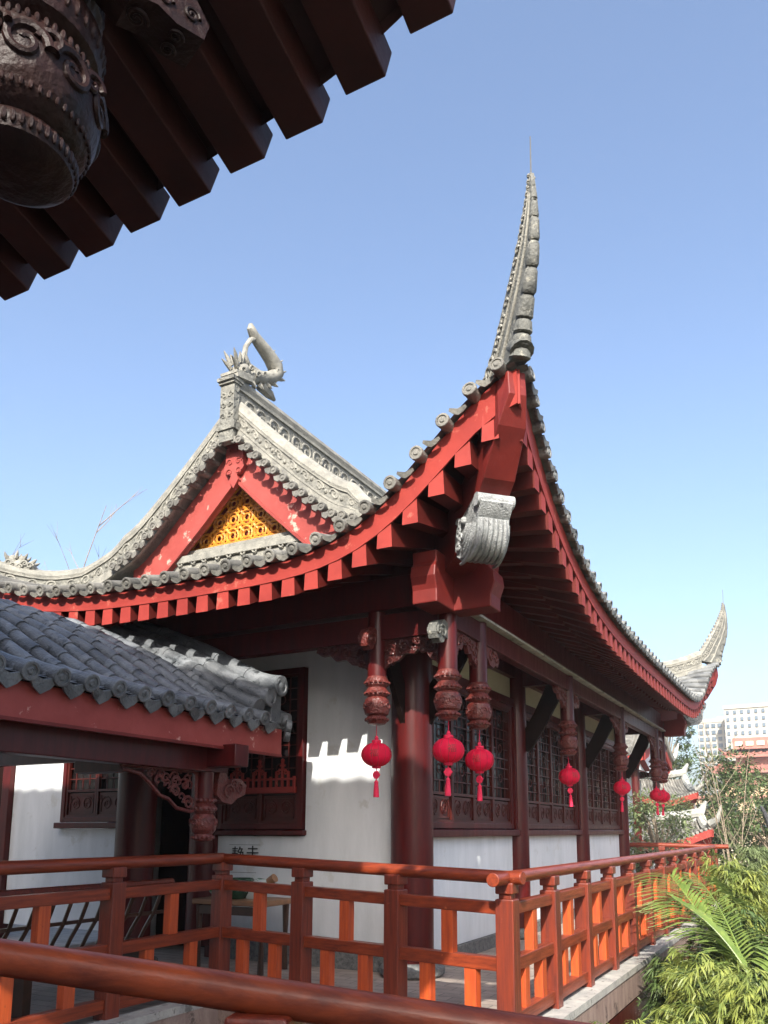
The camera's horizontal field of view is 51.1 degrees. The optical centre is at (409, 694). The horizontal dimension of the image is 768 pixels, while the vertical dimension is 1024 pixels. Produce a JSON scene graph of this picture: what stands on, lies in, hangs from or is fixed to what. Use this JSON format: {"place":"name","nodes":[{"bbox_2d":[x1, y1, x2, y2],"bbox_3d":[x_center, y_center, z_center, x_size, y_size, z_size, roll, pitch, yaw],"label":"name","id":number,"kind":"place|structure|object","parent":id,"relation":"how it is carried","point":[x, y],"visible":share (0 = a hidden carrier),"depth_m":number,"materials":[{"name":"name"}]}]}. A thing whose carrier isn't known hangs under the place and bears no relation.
{"place":"outdoors","nodes":[
{"label":"outdoors","id":0,"kind":"place"},
{"bbox_2d":[232,877,253,898],"bbox_3d":[-1.916,2.147,8.914,0.380,0.220,0.380,-5,-11,27],"label":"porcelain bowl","id":1,"kind":"object","parent":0,"point":[239,894],"visible":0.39,"depth_m":8.80,"materials":[{"name":"green ceramic"}]},
{"bbox_2d":[0,0,767,828],"label":"sky","id":2,"kind":"structure","parent":0,"point":[371,247],"materials":[{"name":"blue"}]},
{"bbox_2d":[640,762,684,830],"bbox_3d":[8.588,4.554,28.227,1.948,9.449,3.633,0,-10,-3],"label":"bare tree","id":3,"kind":"object","parent":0,"point":[653,788],"visible":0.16,"depth_m":28.45,"materials":[{"name":"brown plant"}]},
{"bbox_2d":[697,716,726,795],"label":"office tower","id":4,"kind":"structure","parent":0,"point":[715,730],"depth_m":186.24,"materials":[{"name":"white concrete"}]},
{"bbox_2d":[695,737,767,864],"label":"ochre hotel","id":5,"kind":"structure","parent":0,"point":[759,746],"depth_m":102.54,"materials":[{"name":"paint"}]},
{"bbox_2d":[723,703,767,760],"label":"office tower","id":6,"kind":"structure","parent":0,"point":[749,720],"depth_m":176.29,"materials":[{"name":"white concrete"}]},
{"bbox_2d":[760,806,767,825],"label":"side hall","id":7,"kind":"structure","parent":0,"point":[765,814],"depth_m":21.16,"materials":[{"name":"black tile"}]},
{"label":"ground","id":8,"kind":"structure","parent":0,"visible":0},
{"bbox_2d":[13,489,146,569],"bbox_3d":[-10.131,-0.495,21.925,5.468,11.301,3.008,8,-13,-40],"label":"bare tree","id":9,"kind":"object","parent":8,"relation":"on","point":[112,514],"visible":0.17,"depth_m":22.20,"materials":[{"name":"brown plant"}]},
{"bbox_2d":[641,1001,660,1023],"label":"terrace substructure","id":10,"kind":"object","parent":8,"relation":"on","point":[648,1020],"depth_m":12.16,"materials":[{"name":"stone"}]},
{"bbox_2d":[7,916,692,1023],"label":"terrace floor","id":11,"kind":"structure","parent":10,"relation":"on","point":[449,985],"depth_m":8.13,"materials":[{"name":"stone"}]},
{"bbox_2d":[0,878,174,1017],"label":"gallery bench","id":12,"kind":"object","parent":11,"relation":"on","point":[21,998],"visible":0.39,"depth_m":6.67,"materials":[{"name":"brown wood"}]},
{"bbox_2d":[0,853,224,1023],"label":"terrace railing","id":13,"kind":"object","parent":11,"relation":"on","point":[112,893],"visible":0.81,"depth_m":6.54,"materials":[{"name":"brown wood"}]},
{"bbox_2d":[0,599,291,960],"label":"covered gallery","id":14,"kind":"object","parent":11,"relation":"on","point":[139,707],"visible":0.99,"depth_m":7.42,"materials":[{"name":"grey tile"}]},
{"bbox_2d":[88,1002,203,1023],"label":"kerb","id":15,"kind":"structure","parent":11,"relation":"on","point":[155,1013],"depth_m":6.69,"materials":[{"name":"stone"}]},
{"bbox_2d":[147,1008,217,1023],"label":"kerb face","id":16,"kind":"object","parent":11,"relation":"attached to","point":[204,1016],"visible":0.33,"depth_m":7.09},
{"bbox_2d":[192,896,290,975],"bbox_3d":[-1.864,2.645,8.910,1.000,0.760,0.550,-5,-11,27],"label":"side table","id":17,"kind":"object","parent":11,"relation":"on","point":[246,910],"visible":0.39,"depth_m":8.84,"materials":[{"name":"beige wood"}]},
{"bbox_2d":[246,874,277,898],"bbox_3d":[-1.648,2.133,8.891,0.414,0.308,0.220,-5,-11,27],"label":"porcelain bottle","id":18,"kind":"object","parent":17,"relation":"on","point":[272,878],"visible":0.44,"depth_m":8.83,"materials":[{"name":"ceramic"}]},
{"bbox_2d":[218,1010,308,1023],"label":"kerb face","id":19,"kind":"object","parent":11,"relation":"attached to","point":[222,1015],"depth_m":7.31},
{"bbox_2d":[0,136,727,980],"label":"temple hall","id":20,"kind":"structure","parent":11,"relation":"on","point":[430,592],"depth_m":9.44,"materials":[{"name":"red wood"}]},
{"bbox_2d":[60,763,118,821],"bbox_3d":[-4.267,0.954,11.082,1.330,1.580,0.120,-5,-11,27],"label":"lattice window","id":21,"kind":"structure","parent":20,"relation":"in","point":[85,797],"depth_m":11.07,"materials":[{"name":"red paint"}]},
{"bbox_2d":[217,667,308,828],"bbox_3d":[-1.799,0.666,9.832,1.250,1.930,0.120,-5,-11,27],"label":"lattice window","id":22,"kind":"structure","parent":20,"relation":"in","point":[266,810],"depth_m":9.67,"materials":[{"name":"red paint"}]},
{"bbox_2d":[361,725,391,796],"bbox_3d":[-0.341,0.655,8.147,0.300,0.760,0.300,-8,-13,41],"label":"red lantern","id":23,"kind":"object","parent":20,"relation":"hanging from","point":[376,753],"visible":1,"depth_m":8.06,"materials":[{"name":"fabric"}]},
{"bbox_2d":[432,721,464,795],"bbox_3d":[0.372,0.591,7.790,0.306,0.776,0.306,-4,-11,24],"label":"red lantern","id":24,"kind":"object","parent":20,"relation":"hanging from","point":[448,750],"visible":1,"depth_m":7.70,"materials":[{"name":"fabric"}]},
{"bbox_2d":[432,675,513,828],"bbox_3d":[0.790,0.835,10.412,0.120,1.770,2.860,-5,-11,27],"label":"lattice window","id":25,"kind":"structure","parent":20,"relation":"in","point":[460,810],"depth_m":10.46,"materials":[{"name":"red paint"}]},
{"bbox_2d":[465,730,493,800],"bbox_3d":[0.735,0.738,8.488,0.300,0.760,0.300,7,-12,-36],"label":"red lantern","id":26,"kind":"object","parent":20,"relation":"hanging from","point":[479,759],"visible":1,"depth_m":8.41,"materials":[{"name":"fabric"}]},
{"bbox_2d":[526,713,577,828],"bbox_3d":[2.320,1.337,13.373,0.120,1.770,2.920,-5,-11,27],"label":"lattice window","id":27,"kind":"structure","parent":20,"relation":"in","point":[548,798],"depth_m":13.33,"materials":[{"name":"red paint"}]},
{"bbox_2d":[559,759,579,806],"bbox_3d":[2.279,1.214,11.479,0.300,0.761,0.300,-2,-10,13],"label":"red lantern","id":28,"kind":"object","parent":20,"relation":"hanging from","point":[569,775],"visible":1,"depth_m":11.39,"materials":[{"name":"fabric"}]},
{"bbox_2d":[586,736,619,829],"bbox_3d":[3.864,1.843,16.360,0.120,1.770,2.920,-5,-11,27],"label":"lattice window","id":29,"kind":"structure","parent":20,"relation":"in","point":[603,802],"depth_m":16.57,"materials":[{"name":"red paint"}]},
{"bbox_2d":[613,777,630,811],"bbox_3d":[3.822,1.720,14.466,0.300,0.761,0.300,-7,-12,35],"label":"red lantern","id":30,"kind":"object","parent":20,"relation":"hanging from","point":[621,786],"visible":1,"depth_m":14.39,"materials":[{"name":"fabric"}]},
{"bbox_2d":[649,786,663,814],"bbox_3d":[5.366,2.226,17.453,0.300,0.761,0.300,-6,-11,30],"label":"red lantern","id":31,"kind":"object","parent":20,"relation":"hanging from","point":[656,794],"visible":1,"depth_m":17.37,"materials":[{"name":"fabric"}]},
{"bbox_2d":[660,783,669,815],"bbox_3d":[5.729,2.345,18.156,0.300,0.761,0.300,0,-10,2],"label":"red lantern","id":32,"kind":"object","parent":20,"relation":"hanging from","point":[666,798],"visible":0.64,"depth_m":18.08,"materials":[{"name":"fabric"}]},
{"bbox_2d":[208,853,525,1006],"bbox_3d":[-0.522,2.042,6.919,3.339,1.284,0.146,-7,-12,34],"label":"terrace railing","id":33,"kind":"object","parent":11,"relation":"on","point":[395,951],"visible":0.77,"depth_m":6.91,"materials":[{"name":"brown wood"}]},
{"bbox_2d":[486,845,718,1014],"bbox_3d":[3.665,2.899,11.719,0.146,1.197,13.480,-5,-11,27],"label":"terrace railing","id":34,"kind":"object","parent":11,"relation":"on","point":[606,913],"visible":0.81,"depth_m":7.61,"materials":[{"name":"brown wood"}]},
{"bbox_2d":[540,902,718,1019],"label":"kerb","id":35,"kind":"structure","parent":11,"relation":"on","point":[579,1002],"depth_m":8.13,"materials":[{"name":"stone"}]},
{"bbox_2d":[572,923,708,1023],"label":"kerb face","id":36,"kind":"object","parent":11,"relation":"attached to","point":[609,1006],"visible":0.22,"depth_m":8.28},
{"bbox_2d":[630,842,728,865],"bbox_3d":[5.904,3.923,17.899,2.303,1.242,0.146,-4,-10,23],"label":"terrace railing","id":37,"kind":"object","parent":11,"relation":"on","point":[661,847],"visible":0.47,"depth_m":17.96,"materials":[{"name":"brown wood"}]},
{"bbox_2d":[625,734,678,872],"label":"side hall","id":38,"kind":"structure","parent":8,"relation":"on","point":[633,781],"depth_m":27.20,"materials":[{"name":"tile"}]},
{"bbox_2d":[589,1003,725,1023],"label":"bamboo clump","id":39,"kind":"object","parent":8,"relation":"on","point":[673,1021],"visible":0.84,"depth_m":7.12,"materials":[{"name":"green plant"}]},
{"bbox_2d":[606,933,709,1023],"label":"terrace edge beam","id":40,"kind":"structure","parent":8,"relation":"on","point":[631,1010],"depth_m":8.82,"materials":[{"name":"red paint"}]},
{"bbox_2d":[628,787,697,871],"bbox_3d":[7.273,5.556,23.104,2.368,5.769,2.845,-5,-11,27],"label":"shrub","id":41,"kind":"object","parent":8,"relation":"on","point":[645,810],"visible":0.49,"depth_m":23.41,"materials":[{"name":"green plant"}]},
{"bbox_2d":[639,763,704,821],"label":"side hall","id":42,"kind":"structure","parent":8,"relation":"on","point":[683,786],"depth_m":36.27,"materials":[{"name":"tile"}]},
{"bbox_2d":[631,801,721,864],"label":"side hall","id":43,"kind":"structure","parent":8,"relation":"on","point":[704,829],"depth_m":28.04,"materials":[{"name":"tile"}]},
{"bbox_2d":[652,792,707,820],"bbox_3d":[10.334,6.784,31.122,2.737,6.019,3.269,-5,-11,27],"label":"tree","id":44,"kind":"object","parent":8,"relation":"on","point":[678,803],"visible":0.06,"depth_m":31.14,"materials":[{"name":"green plant"}]},
{"bbox_2d":[669,726,698,779],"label":"tree","id":45,"kind":"object","parent":8,"relation":"on","point":[679,761],"visible":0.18,"depth_m":53.52,"materials":[{"name":"green plant"}]},
{"bbox_2d":[636,947,739,1023],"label":"bamboo clump","id":46,"kind":"object","parent":8,"relation":"on","point":[655,999],"visible":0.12,"depth_m":8.78,"materials":[{"name":"green plant"}]},
{"bbox_2d":[631,867,767,980],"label":"palm","id":47,"kind":"object","parent":8,"relation":"on","point":[718,932],"visible":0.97,"depth_m":8.69,"materials":[{"name":"green plant"}]},
{"bbox_2d":[654,947,764,1023],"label":"bamboo clump","id":48,"kind":"object","parent":8,"relation":"on","point":[691,983],"visible":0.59,"depth_m":7.67,"materials":[{"name":"green plant"}]},
{"bbox_2d":[689,710,757,864],"bbox_3d":[8.837,4.062,22.613,1.967,8.542,2.974,-5,-11,27],"label":"bare tree","id":49,"kind":"object","parent":8,"relation":"on","point":[728,830],"visible":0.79,"depth_m":22.78,"materials":[{"name":"brown plant"}]},
{"bbox_2d":[681,899,767,991],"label":"bamboo clump","id":50,"kind":"object","parent":8,"relation":"on","point":[749,928],"visible":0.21,"depth_m":9.07,"materials":[{"name":"green plant"}]},
{"bbox_2d":[683,744,767,869],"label":"tree","id":51,"kind":"object","parent":8,"relation":"on","point":[729,771],"visible":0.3,"depth_m":34.70,"materials":[{"name":"green plant"}]},
{"bbox_2d":[688,848,767,977],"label":"bamboo clump","id":52,"kind":"object","parent":8,"relation":"on","point":[748,883],"visible":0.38,"depth_m":12.73,"materials":[{"name":"green plant"}]},
{"bbox_2d":[700,964,767,1023],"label":"bamboo clump","id":53,"kind":"object","parent":8,"relation":"on","point":[753,1014],"visible":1,"depth_m":6.82,"materials":[{"name":"green plant"}]},
{"bbox_2d":[706,775,767,860],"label":"tree","id":54,"kind":"object","parent":8,"relation":"on","point":[753,830],"visible":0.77,"depth_m":30.95,"materials":[{"name":"green plant"}]},
{"bbox_2d":[728,841,767,906],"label":"bamboo clump","id":55,"kind":"object","parent":8,"relation":"on","point":[761,856],"visible":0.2,"depth_m":18.26,"materials":[{"name":"green plant"}]},
{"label":"walkway","id":56,"kind":"structure","parent":0,"visible":0},
{"bbox_2d":[0,0,455,300],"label":"entrance pavilion","id":57,"kind":"structure","parent":56,"relation":"on","point":[115,115],"depth_m":2.61,"materials":[{"name":"brown wood"}]},
{"bbox_2d":[0,938,592,1023],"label":"foreground railing","id":58,"kind":"object","parent":56,"relation":"on","point":[250,999],"visible":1,"depth_m":1.81,"materials":[{"name":"brown wood"}]}
]}

